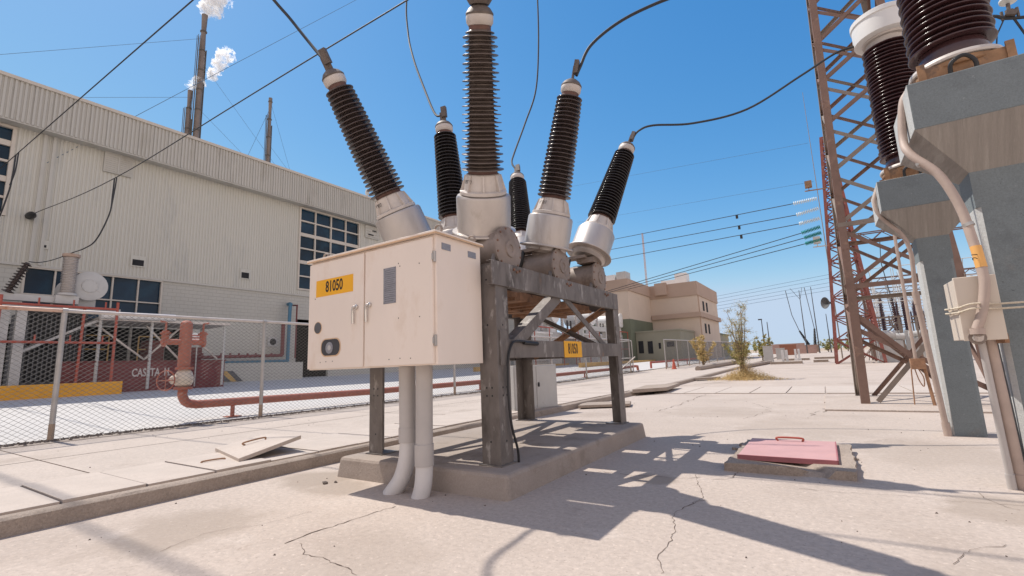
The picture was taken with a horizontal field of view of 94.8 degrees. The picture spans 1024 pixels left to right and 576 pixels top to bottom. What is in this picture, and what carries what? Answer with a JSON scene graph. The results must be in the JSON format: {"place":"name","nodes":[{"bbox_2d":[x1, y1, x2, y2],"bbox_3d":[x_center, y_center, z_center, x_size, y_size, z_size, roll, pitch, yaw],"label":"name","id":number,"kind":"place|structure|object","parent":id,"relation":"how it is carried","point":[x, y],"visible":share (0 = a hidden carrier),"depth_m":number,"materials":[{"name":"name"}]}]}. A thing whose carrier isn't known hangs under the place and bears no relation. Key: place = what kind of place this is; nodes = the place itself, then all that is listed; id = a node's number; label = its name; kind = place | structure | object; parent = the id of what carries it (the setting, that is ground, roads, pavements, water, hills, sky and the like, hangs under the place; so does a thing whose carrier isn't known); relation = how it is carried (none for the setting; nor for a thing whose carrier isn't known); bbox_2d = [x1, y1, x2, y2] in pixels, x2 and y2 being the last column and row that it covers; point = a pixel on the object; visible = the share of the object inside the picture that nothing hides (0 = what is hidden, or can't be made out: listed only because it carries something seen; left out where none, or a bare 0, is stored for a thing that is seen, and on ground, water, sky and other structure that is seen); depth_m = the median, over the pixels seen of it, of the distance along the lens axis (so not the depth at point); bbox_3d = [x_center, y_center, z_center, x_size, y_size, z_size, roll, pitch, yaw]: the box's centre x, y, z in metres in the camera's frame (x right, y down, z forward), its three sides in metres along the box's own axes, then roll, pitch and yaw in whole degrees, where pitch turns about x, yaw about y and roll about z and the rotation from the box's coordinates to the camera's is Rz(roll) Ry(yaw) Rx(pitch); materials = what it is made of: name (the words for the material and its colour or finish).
{"place":"outdoors","nodes":[
{"label":"outdoors","id":0,"kind":"place"},
{"bbox_2d":[272,0,320,57],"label":"conductor","id":1,"kind":"object","parent":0,"point":[296,27],"visible":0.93,"depth_m":6.21,"materials":[{"name":"metal"}]},
{"bbox_2d":[0,353,758,444],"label":"road","id":2,"kind":"structure","parent":0,"point":[466,372],"depth_m":15.03,"materials":[{"name":"concrete"}]},
{"bbox_2d":[0,253,120,385],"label":"power transformer","id":3,"kind":"object","parent":2,"relation":"on","point":[87,289],"visible":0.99,"depth_m":18.52,"materials":[{"name":"grey paint"}]},
{"bbox_2d":[1,262,31,293],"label":"string insulator","id":4,"kind":"object","parent":3,"relation":"on","point":[16,278],"visible":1,"depth_m":17.65,"materials":[{"name":"brown ceramic"}]},
{"bbox_2d":[0,294,119,382],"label":"sprinkler pipework","id":5,"kind":"object","parent":3,"relation":"attached to","point":[116,309],"visible":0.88,"depth_m":18.68,"materials":[{"name":"red paint"}]},
{"bbox_2d":[0,381,122,400],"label":"barrier kerb","id":6,"kind":"structure","parent":2,"relation":"on","point":[62,389],"depth_m":17.64,"materials":[{"name":"orange paint"}]},
{"bbox_2d":[139,340,163,360],"bbox_3d":[-17.111,3.575,22.319,1.000,2.100,0.600,-8,-11,32],"label":"equipment cabinet","id":7,"kind":"object","parent":2,"relation":"on","point":[156,354],"visible":0.21,"depth_m":22.17,"materials":[{"name":"metal"}]},
{"bbox_2d":[87,318,230,388],"bbox_3d":[-16.729,3.153,22.123,2.750,3.040,5.200,-8,-11,32],"label":"steel canopy","id":8,"kind":"object","parent":2,"relation":"on","point":[122,324],"visible":0.47,"depth_m":21.55,"materials":[{"name":"metal"}]},
{"bbox_2d":[99,311,175,320],"bbox_3d":[-16.289,1.246,20.584,0.320,0.350,2.704,-8,-11,32],"label":"white duct","id":9,"kind":"object","parent":8,"relation":"on","point":[136,317],"visible":0.53,"depth_m":20.40,"materials":[{"name":"metal"}]},
{"bbox_2d":[224,362,302,381],"bbox_3d":[-15.954,5.103,28.526,1.300,1.100,6.300,-8,-11,32],"label":"loading dock","id":10,"kind":"object","parent":2,"relation":"on","point":[266,374],"visible":0.43,"depth_m":28.88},
{"bbox_2d":[156,320,638,416],"bbox_3d":[1.076,3.846,24.841,0.400,2.433,33.790,-8,-11,32],"label":"pipe","id":11,"kind":"object","parent":2,"relation":"on","point":[203,336],"visible":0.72,"depth_m":11.67,"materials":[{"name":"metal"}]},
{"bbox_2d":[514,317,576,364],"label":"power transformer","id":12,"kind":"object","parent":2,"relation":"on","point":[549,332],"visible":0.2,"depth_m":49.26,"materials":[{"name":"grey paint"}]},
{"bbox_2d":[562,312,602,362],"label":"power transformer","id":13,"kind":"object","parent":2,"relation":"on","point":[571,321],"visible":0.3,"depth_m":57.73,"materials":[{"name":"white metal"}]},
{"bbox_2d":[579,326,608,362],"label":"portal frame","id":14,"kind":"object","parent":2,"relation":"on","point":[603,330],"visible":0.33,"depth_m":52.81,"materials":[{"name":"grey paint"}]},
{"bbox_2d":[595,313,628,361],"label":"power transformer","id":15,"kind":"object","parent":2,"relation":"on","point":[601,321],"visible":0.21,"depth_m":65.41,"materials":[{"name":"white metal"}]},
{"bbox_2d":[0,354,759,448],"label":"gravel strip","id":16,"kind":"object","parent":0,"point":[132,432],"visible":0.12,"depth_m":10.53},
{"bbox_2d":[0,369,655,447],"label":"loose gravel","id":17,"kind":"structure","parent":16,"relation":"on","point":[112,433],"depth_m":10.85,"materials":[{"name":"gravel"}]},
{"bbox_2d":[0,354,775,488],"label":"sidewalk","id":18,"kind":"structure","parent":0,"point":[17,473],"depth_m":8.41,"materials":[{"name":"concrete"}]},
{"bbox_2d":[0,383,598,472],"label":"pavement joints","id":19,"kind":"object","parent":18,"relation":"on","point":[160,443],"visible":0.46,"depth_m":8.21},
{"bbox_2d":[689,334,715,364],"bbox_3d":[15.304,5.009,37.684,1.995,2.766,1.356,-4,-9,8],"label":"young tree","id":20,"kind":"object","parent":18,"relation":"on","point":[701,352],"visible":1,"depth_m":37.48,"materials":[{"name":"yellow plant"}]},
{"bbox_2d":[7,343,974,448],"bbox_3d":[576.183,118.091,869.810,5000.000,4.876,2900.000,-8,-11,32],"label":"ground","id":21,"kind":"structure","parent":0,"point":[843,348],"depth_m":49.38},
{"bbox_2d":[60,360,225,391],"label":"maroon wall","id":22,"kind":"structure","parent":21,"relation":"on","point":[88,372],"depth_m":20.49,"materials":[{"name":"paint"}]},
{"bbox_2d":[181,89,192,134],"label":"steel chimney","id":23,"kind":"object","parent":21,"relation":"on","point":[187,128],"visible":0.2,"depth_m":47.12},
{"bbox_2d":[189,13,207,138],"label":"steel chimney","id":24,"kind":"object","parent":21,"relation":"on","point":[197,111],"visible":0.34,"depth_m":48.05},
{"bbox_2d":[264,97,272,162],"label":"steel chimney","id":25,"kind":"object","parent":21,"relation":"on","point":[267,145],"visible":0.3,"depth_m":53.68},
{"bbox_2d":[0,70,556,385],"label":"turbine hall","id":26,"kind":"structure","parent":21,"relation":"on","point":[196,227],"depth_m":26.46,"materials":[{"name":"beige"}]},
{"bbox_2d":[0,122,17,215],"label":"window","id":27,"kind":"structure","parent":26,"relation":"in","point":[8,133],"depth_m":21.45,"materials":[{"name":"blue glass"}]},
{"bbox_2d":[25,211,36,219],"bbox_3d":[-21.993,-3.341,21.552,0.854,0.352,0.340,-8,-11,32],"label":"dead end clamp","id":28,"kind":"object","parent":26,"relation":"attached to","point":[29,215],"visible":0.98,"depth_m":21.41,"materials":[{"name":"black metal"}]},
{"bbox_2d":[34,0,407,213],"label":"overhead line","id":29,"kind":"object","parent":28,"relation":"attached to","point":[401,3],"visible":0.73,"depth_m":11.19,"materials":[{"name":"metal"}]},
{"bbox_2d":[71,179,114,252],"bbox_3d":[-15.662,-2.380,17.428,5.541,1.988,0.131,-9,-12,37],"label":"jumper","id":30,"kind":"object","parent":29,"relation":"hanging from","point":[104,223],"visible":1,"depth_m":15.96,"materials":[{"name":"metal"}]},
{"bbox_2d":[19,266,162,319],"bbox_3d":[-20.805,0.560,23.598,0.270,2.550,5.460,-8,-11,32],"label":"window","id":31,"kind":"structure","parent":26,"relation":"in","point":[135,295],"depth_m":24.36,"materials":[{"name":"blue glass"}]},
{"bbox_2d":[0,0,193,168],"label":"overhead line","id":32,"kind":"object","parent":26,"relation":"attached to","point":[169,20],"visible":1,"depth_m":12.95,"materials":[{"name":"metal"}]},
{"bbox_2d":[202,324,284,358],"bbox_3d":[-16.258,3.165,28.397,0.240,2.195,5.316,-8,-11,32],"label":"wall pipe","id":33,"kind":"object","parent":26,"relation":"attached to","point":[256,354],"depth_m":28.95,"materials":[{"name":"metal"}]},
{"bbox_2d":[225,302,292,362],"bbox_3d":[-16.341,2.651,29.123,0.642,4.070,5.709,-8,-11,32],"label":"wall pipe","id":34,"kind":"object","parent":26,"relation":"attached to","point":[289,304],"depth_m":30.90,"materials":[{"name":"metal"}]},
{"bbox_2d":[297,206,359,290],"bbox_3d":[-13.668,-2.555,35.367,0.270,6.030,5.260,-8,-11,32],"label":"window","id":35,"kind":"structure","parent":26,"relation":"in","point":[320,233],"depth_m":34.82,"materials":[{"name":"blue glass"}]},
{"bbox_2d":[0,305,631,443],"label":"chain link fence","id":36,"kind":"object","parent":21,"relation":"on","point":[65,312],"visible":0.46,"depth_m":10.44,"materials":[{"name":"metal"}]},
{"bbox_2d":[0,361,762,538],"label":"kerb","id":37,"kind":"structure","parent":21,"relation":"on","point":[17,523],"depth_m":4.87,"materials":[{"name":"concrete"}]},
{"bbox_2d":[584,271,721,360],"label":"control building","id":38,"kind":"structure","parent":21,"relation":"on","point":[683,302],"depth_m":71.84,"materials":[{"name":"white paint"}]},
{"bbox_2d":[635,328,696,360],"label":"green annex","id":39,"kind":"object","parent":21,"relation":"on","point":[650,345],"visible":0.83,"depth_m":64.83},
{"bbox_2d":[663,339,733,368],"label":"chain link fence","id":40,"kind":"object","parent":21,"relation":"on","point":[716,353],"visible":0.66,"depth_m":46.26,"materials":[{"name":"metal"}]},
{"bbox_2d":[695,360,736,369],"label":"concrete beam","id":41,"kind":"structure","parent":21,"relation":"on","point":[710,366],"depth_m":36.75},
{"bbox_2d":[766,343,816,353],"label":"wall","id":42,"kind":"structure","parent":21,"relation":"on","point":[801,347],"depth_m":99.90,"materials":[{"name":"brick"}]},
{"bbox_2d":[0,345,1023,575],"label":"concrete yard","id":43,"kind":"structure","parent":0,"point":[599,519],"depth_m":3.73,"materials":[{"name":"concrete"}]},
{"bbox_2d":[337,419,645,501],"bbox_3d":[0.037,2.191,6.485,2.422,0.270,3.950,-8,-11,32],"label":"concrete pad","id":44,"kind":"object","parent":43,"relation":"on","point":[551,450],"visible":0.63,"depth_m":5.33,"materials":[{"name":"concrete"}]},
{"bbox_2d":[307,0,634,499],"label":"circuit breaker","id":45,"kind":"object","parent":44,"relation":"on","point":[476,271],"visible":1,"depth_m":5.21,"materials":[{"name":"metal"}]},
{"bbox_2d":[405,2,440,116],"bbox_3d":[-1.787,-5.446,9.187,0.303,5.759,2.349,1,-10,-20],"label":"conductor","id":46,"kind":"object","parent":45,"relation":"attached to","point":[428,99],"visible":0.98,"depth_m":9.01,"materials":[{"name":"metal"}]},
{"bbox_2d":[511,0,538,168],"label":"conductor","id":47,"kind":"object","parent":45,"relation":"attached to","point":[534,93],"visible":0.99,"depth_m":11.28,"materials":[{"name":"metal"}]},
{"bbox_2d":[575,0,667,76],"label":"conductor","id":48,"kind":"object","parent":45,"relation":"attached to","point":[594,41],"visible":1,"depth_m":6.48,"materials":[{"name":"metal"}]},
{"bbox_2d":[634,46,853,136],"bbox_3d":[3.909,-3.335,8.171,3.649,1.053,0.122,-5,-10,14],"label":"conductor","id":49,"kind":"object","parent":45,"relation":"attached to","point":[763,100],"visible":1,"depth_m":8.11,"materials":[{"name":"metal"}]},
{"bbox_2d":[510,364,557,410],"bbox_3d":[0.454,2.499,11.541,1.428,1.200,0.525,6,-12,-40],"label":"meter cabinet","id":50,"kind":"object","parent":43,"relation":"on","point":[545,386],"visible":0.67,"depth_m":11.51,"materials":[{"name":"metal"}]},
{"bbox_2d":[162,381,1017,574],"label":"ground cracks","id":51,"kind":"object","parent":43,"relation":"on","point":[627,474],"visible":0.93,"depth_m":3.60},
{"bbox_2d":[578,401,630,407],"bbox_3d":[2.496,3.112,12.590,1.488,0.070,0.913,-3,-9,5],"label":"loose slab","id":52,"kind":"object","parent":43,"relation":"on","point":[596,404],"depth_m":12.21,"materials":[{"name":"concrete"}]},
{"bbox_2d":[632,383,679,392],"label":"loose slab","id":53,"kind":"structure","parent":43,"relation":"on","point":[655,387],"depth_m":16.55,"materials":[{"name":"concrete"}]},
{"bbox_2d":[654,387,702,393],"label":"trench cover","id":54,"kind":"object","parent":43,"relation":"on","point":[680,390],"visible":0.86,"depth_m":17.35,"materials":[{"name":"concrete"}]},
{"bbox_2d":[684,387,729,393],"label":"trench cover","id":55,"kind":"object","parent":43,"relation":"on","point":[708,390],"visible":0.86,"depth_m":16.81,"materials":[{"name":"concrete"}]},
{"bbox_2d":[716,387,759,393],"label":"trench cover","id":56,"kind":"object","parent":43,"relation":"on","point":[739,390],"visible":0.93,"depth_m":16.19,"materials":[{"name":"concrete"}]},
{"bbox_2d":[708,299,787,380],"bbox_3d":[11.144,2.521,23.428,4.687,4.039,3.317,-8,-11,32],"label":"desert shrub","id":57,"kind":"object","parent":43,"relation":"on","point":[743,373],"visible":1,"depth_m":23.02,"materials":[{"name":"green plant"}]},
{"bbox_2d":[762,346,773,361],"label":"roadside box","id":58,"kind":"object","parent":43,"relation":"on","point":[768,353],"visible":0.84,"depth_m":50.20,"materials":[{"name":"grey paint"}]},
{"bbox_2d":[750,386,791,393],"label":"trench cover","id":59,"kind":"object","parent":43,"relation":"on","point":[774,390],"visible":1,"depth_m":15.79,"materials":[{"name":"concrete"}]},
{"bbox_2d":[724,439,856,481],"bbox_3d":[3.193,1.933,5.370,1.186,0.109,1.621,-8,-11,32],"label":"hatch frame","id":60,"kind":"object","parent":43,"relation":"on","point":[845,469],"visible":0.59,"depth_m":4.81,"materials":[{"name":"concrete"}]},
{"bbox_2d":[737,436,838,464],"bbox_3d":[3.215,1.853,5.467,0.932,0.106,1.235,-8,-11,32],"label":"steel hatch","id":61,"kind":"object","parent":60,"relation":"on","point":[803,451],"visible":0.95,"depth_m":5.27,"materials":[{"name":"pink paint"}]},
{"bbox_2d":[785,288,818,351],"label":"utility poles","id":62,"kind":"object","parent":43,"relation":"on","point":[814,340],"visible":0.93,"depth_m":101.17,"materials":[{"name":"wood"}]},
{"bbox_2d":[787,386,824,393],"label":"trench cover","id":63,"kind":"object","parent":43,"relation":"on","point":[807,390],"visible":1,"depth_m":15.24,"materials":[{"name":"concrete"}]},
{"bbox_2d":[802,92,842,358],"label":"whip mast","id":64,"kind":"object","parent":43,"relation":"on","point":[823,234],"visible":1,"depth_m":51.03,"materials":[{"name":"grey metal"}]},
{"bbox_2d":[826,386,854,393],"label":"trench cover","id":65,"kind":"object","parent":43,"relation":"on","point":[840,390],"visible":0.64,"depth_m":14.72,"materials":[{"name":"concrete"}]},
{"bbox_2d":[804,137,887,363],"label":"lattice tower","id":66,"kind":"structure","parent":43,"relation":"on","point":[826,303],"depth_m":37.99,"materials":[{"name":"red metal"}]},
{"bbox_2d":[801,225,820,234],"bbox_3d":[24.568,-4.781,38.711,1.352,0.575,0.340,-8,-11,32],"label":"disc insulator","id":67,"kind":"object","parent":66,"relation":"attached to","point":[809,230],"visible":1,"depth_m":38.64,"materials":[{"name":"green glass"}]},
{"bbox_2d":[608,233,800,290],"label":"overhead line","id":68,"kind":"object","parent":67,"relation":"attached to","point":[712,259],"visible":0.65,"depth_m":45.01,"materials":[{"name":"metal"}]},
{"bbox_2d":[858,258,905,360],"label":"disconnect frame","id":69,"kind":"object","parent":43,"relation":"on","point":[892,317],"visible":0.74,"depth_m":40.70,"materials":[{"name":"grey metal"}]},
{"bbox_2d":[876,331,898,362],"bbox_3d":[28.574,4.482,35.993,1.400,2.350,1.000,-8,-11,32],"label":"breaker cabinet","id":70,"kind":"object","parent":43,"relation":"on","point":[892,334],"visible":0.46,"depth_m":35.64,"materials":[{"name":"metal"}]},
{"bbox_2d":[868,385,912,393],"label":"trench cover","id":71,"kind":"object","parent":43,"relation":"on","point":[896,389],"visible":0.71,"depth_m":13.82,"materials":[{"name":"concrete"}]},
{"bbox_2d":[899,297,911,349],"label":"post insulator","id":72,"kind":"object","parent":43,"relation":"on","point":[908,340],"visible":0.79,"depth_m":46.17,"materials":[{"name":"ceramic"}]},
{"bbox_2d":[851,222,962,360],"bbox_3d":[37.445,-0.421,35.065,20.230,10.964,2.144,-8,-11,32],"label":"gantry","id":73,"kind":"object","parent":43,"relation":"on","point":[864,303],"visible":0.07,"depth_m":39.99,"materials":[{"name":"brown metal"}]},
{"bbox_2d":[825,394,992,413],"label":"tower slab","id":74,"kind":"structure","parent":43,"relation":"on","point":[888,403],"depth_m":10.32,"materials":[{"name":"concrete"}]},
{"bbox_2d":[806,0,987,405],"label":"lattice tower","id":75,"kind":"structure","parent":74,"relation":"on","point":[912,358],"depth_m":11.58,"materials":[{"name":"brown metal"}]},
{"bbox_2d":[856,267,976,355],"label":"gantry","id":76,"kind":"object","parent":43,"relation":"on","point":[967,269],"visible":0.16,"depth_m":56.22,"materials":[{"name":"brown metal"}]},
{"bbox_2d":[899,385,934,393],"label":"trench cover","id":77,"kind":"object","parent":43,"relation":"on","point":[919,389],"visible":0.36,"depth_m":13.99,"materials":[{"name":"concrete"}]},
{"bbox_2d":[871,173,987,436],"bbox_3d":[6.240,0.230,6.833,1.110,3.700,0.980,-8,-11,32],"label":"concrete pedestal","id":78,"kind":"object","parent":43,"relation":"on","point":[919,211],"visible":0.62,"depth_m":6.71,"materials":[{"name":"concrete"}]},
{"bbox_2d":[845,0,922,180],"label":"instrument transformer","id":79,"kind":"object","parent":78,"relation":"on","point":[877,37],"visible":0.59,"depth_m":7.30,"materials":[{"name":"ceramic"}]},
{"bbox_2d":[872,190,952,435],"bbox_3d":[5.768,0.214,6.842,0.444,3.735,0.128,-7,-10,24],"label":"flexible conduit","id":80,"kind":"object","parent":78,"relation":"attached to","point":[946,427],"visible":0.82,"depth_m":6.71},
{"bbox_2d":[894,53,1023,451],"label":"concrete pedestal","id":81,"kind":"object","parent":43,"relation":"on","point":[965,130],"visible":0.89,"depth_m":4.23,"materials":[{"name":"concrete"}]},
{"bbox_2d":[897,92,990,341],"bbox_3d":[3.924,-0.765,4.324,0.226,2.520,0.528,-3,-9,3],"label":"flexible conduit","id":82,"kind":"object","parent":81,"relation":"attached to","point":[977,330],"visible":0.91,"depth_m":4.11,"materials":[{"name":"plastic"}]},
{"bbox_2d":[896,0,1017,84],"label":"instrument transformer","id":83,"kind":"object","parent":81,"relation":"on","point":[943,37],"visible":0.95,"depth_m":4.52,"materials":[{"name":"ceramic"}]},
{"bbox_2d":[944,274,1009,344],"bbox_3d":[4.118,0.209,4.190,0.290,0.585,0.452,-8,-11,32],"label":"junction box","id":84,"kind":"object","parent":81,"relation":"attached to","point":[960,291],"visible":0.84,"depth_m":4.05,"materials":[{"name":"beige paint"}]},
{"bbox_2d":[944,301,1023,310],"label":"rope","id":85,"kind":"object","parent":84,"relation":"attached to","point":[999,303],"visible":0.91,"depth_m":3.95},
{"bbox_2d":[945,306,1023,314],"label":"rope","id":86,"kind":"object","parent":84,"relation":"attached to","point":[973,308],"visible":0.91,"depth_m":3.94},
{"bbox_2d":[978,342,1017,489],"bbox_3d":[4.146,1.072,4.027,0.202,1.266,0.060,6,-12,-40],"label":"drop pipe","id":87,"kind":"object","parent":84,"relation":"attached to","point":[1010,478],"visible":0.83,"depth_m":4.01,"materials":[{"name":"plastic"}]},
{"bbox_2d":[986,340,1023,489],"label":"drop pipe","id":88,"kind":"object","parent":84,"relation":"attached to","point":[1015,452],"visible":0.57,"depth_m":4.00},
{"bbox_2d":[997,343,1023,460],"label":"drop pipe","id":89,"kind":"object","parent":43,"relation":"on","point":[1011,403],"visible":0.17,"depth_m":4.10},
{"bbox_2d":[0,0,1023,349],"label":"sky","id":90,"kind":"structure","parent":0,"point":[671,61],"materials":[{"name":"blue"}]},
{"bbox_2d":[602,355,775,390],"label":"curb","id":91,"kind":"object","parent":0,"point":[674,378],"visible":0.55,"depth_m":25.26,"materials":[{"name":"concrete"}]},
{"bbox_2d":[753,334,773,359],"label":"young tree","id":92,"kind":"object","parent":91,"relation":"on","point":[768,342],"visible":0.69,"depth_m":54.77,"materials":[{"name":"green plant"}]},
{"bbox_2d":[998,0,1016,6],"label":"disc insulator","id":93,"kind":"object","parent":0,"point":[1001,3],"visible":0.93,"depth_m":9.00,"materials":[{"name":"white ceramic"}]},
{"bbox_2d":[999,3,1019,20],"bbox_3d":[9.438,-5.269,8.934,0.260,0.311,0.160,-8,-11,32],"label":"cable clamp","id":94,"kind":"object","parent":93,"relation":"hanging from","point":[1009,11],"visible":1,"depth_m":8.88,"materials":[{"name":"grey metal"}]},
{"label":"trench floor","id":95,"kind":"structure","parent":0,"visible":0},
{"bbox_2d":[0,486,59,515],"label":"trench cover","id":96,"kind":"object","parent":95,"relation":"on","point":[14,499],"visible":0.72,"depth_m":4.29,"materials":[{"name":"concrete"}]},
{"bbox_2d":[21,472,145,503],"bbox_3d":[-4.435,2.054,4.861,1.352,0.057,0.630,-8,-11,32],"label":"trench cover","id":97,"kind":"object","parent":95,"relation":"on","point":[77,487],"visible":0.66,"depth_m":4.75,"materials":[{"name":"concrete"}]},
{"bbox_2d":[100,462,214,486],"bbox_3d":[-4.080,2.131,5.400,1.358,0.050,0.630,-8,-11,32],"label":"trench cover","id":98,"kind":"object","parent":95,"relation":"on","point":[152,474],"visible":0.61,"depth_m":5.31,"materials":[{"name":"concrete"}]},
{"bbox_2d":[165,452,270,472],"bbox_3d":[-3.720,2.188,5.938,1.348,0.085,0.630,-8,-11,32],"label":"trench cover","id":99,"kind":"object","parent":95,"relation":"on","point":[216,462],"visible":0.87,"depth_m":5.79,"materials":[{"name":"concrete"}]},
{"bbox_2d":[215,434,300,461],"bbox_3d":[-3.590,2.172,6.548,1.399,0.206,0.826,-11,-12,42],"label":"trench cover","id":100,"kind":"object","parent":99,"relation":"on","point":[242,450],"visible":1,"depth_m":6.38,"materials":[{"name":"concrete"}]},
{"bbox_2d":[255,447,317,461],"bbox_3d":[-3.357,2.278,6.452,1.315,0.045,0.660,-8,-11,32],"label":"trench cover","id":101,"kind":"object","parent":95,"relation":"on","point":[277,454],"visible":0.36,"depth_m":6.29,"materials":[{"name":"concrete"}]},
{"bbox_2d":[281,439,356,452],"bbox_3d":[-3.007,2.352,7.013,1.348,0.052,0.630,-8,-11,32],"label":"trench cover","id":102,"kind":"object","parent":95,"relation":"on","point":[319,446],"visible":0.52,"depth_m":6.87,"materials":[{"name":"concrete"}]},
{"bbox_2d":[305,433,390,444],"bbox_3d":[-2.647,2.427,7.548,1.340,0.048,0.630,-8,-11,32],"label":"trench cover","id":103,"kind":"object","parent":95,"relation":"on","point":[352,438],"visible":0.63,"depth_m":7.51,"materials":[{"name":"concrete"}]},
{"bbox_2d":[340,428,397,437],"bbox_3d":[-2.291,2.499,8.088,1.343,0.051,0.630,-8,-11,32],"label":"trench cover","id":104,"kind":"object","parent":95,"relation":"on","point":[391,433],"visible":0.49,"depth_m":8.08,"materials":[{"name":"concrete"}]},
{"bbox_2d":[394,420,467,426],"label":"trench cover","id":105,"kind":"object","parent":95,"relation":"on","point":[444,423],"visible":0.35,"depth_m":8.95,"materials":[{"name":"concrete"}]},
{"bbox_2d":[433,416,481,422],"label":"trench cover","id":106,"kind":"object","parent":95,"relation":"on","point":[468,419],"visible":0.41,"depth_m":9.62,"materials":[{"name":"concrete"}]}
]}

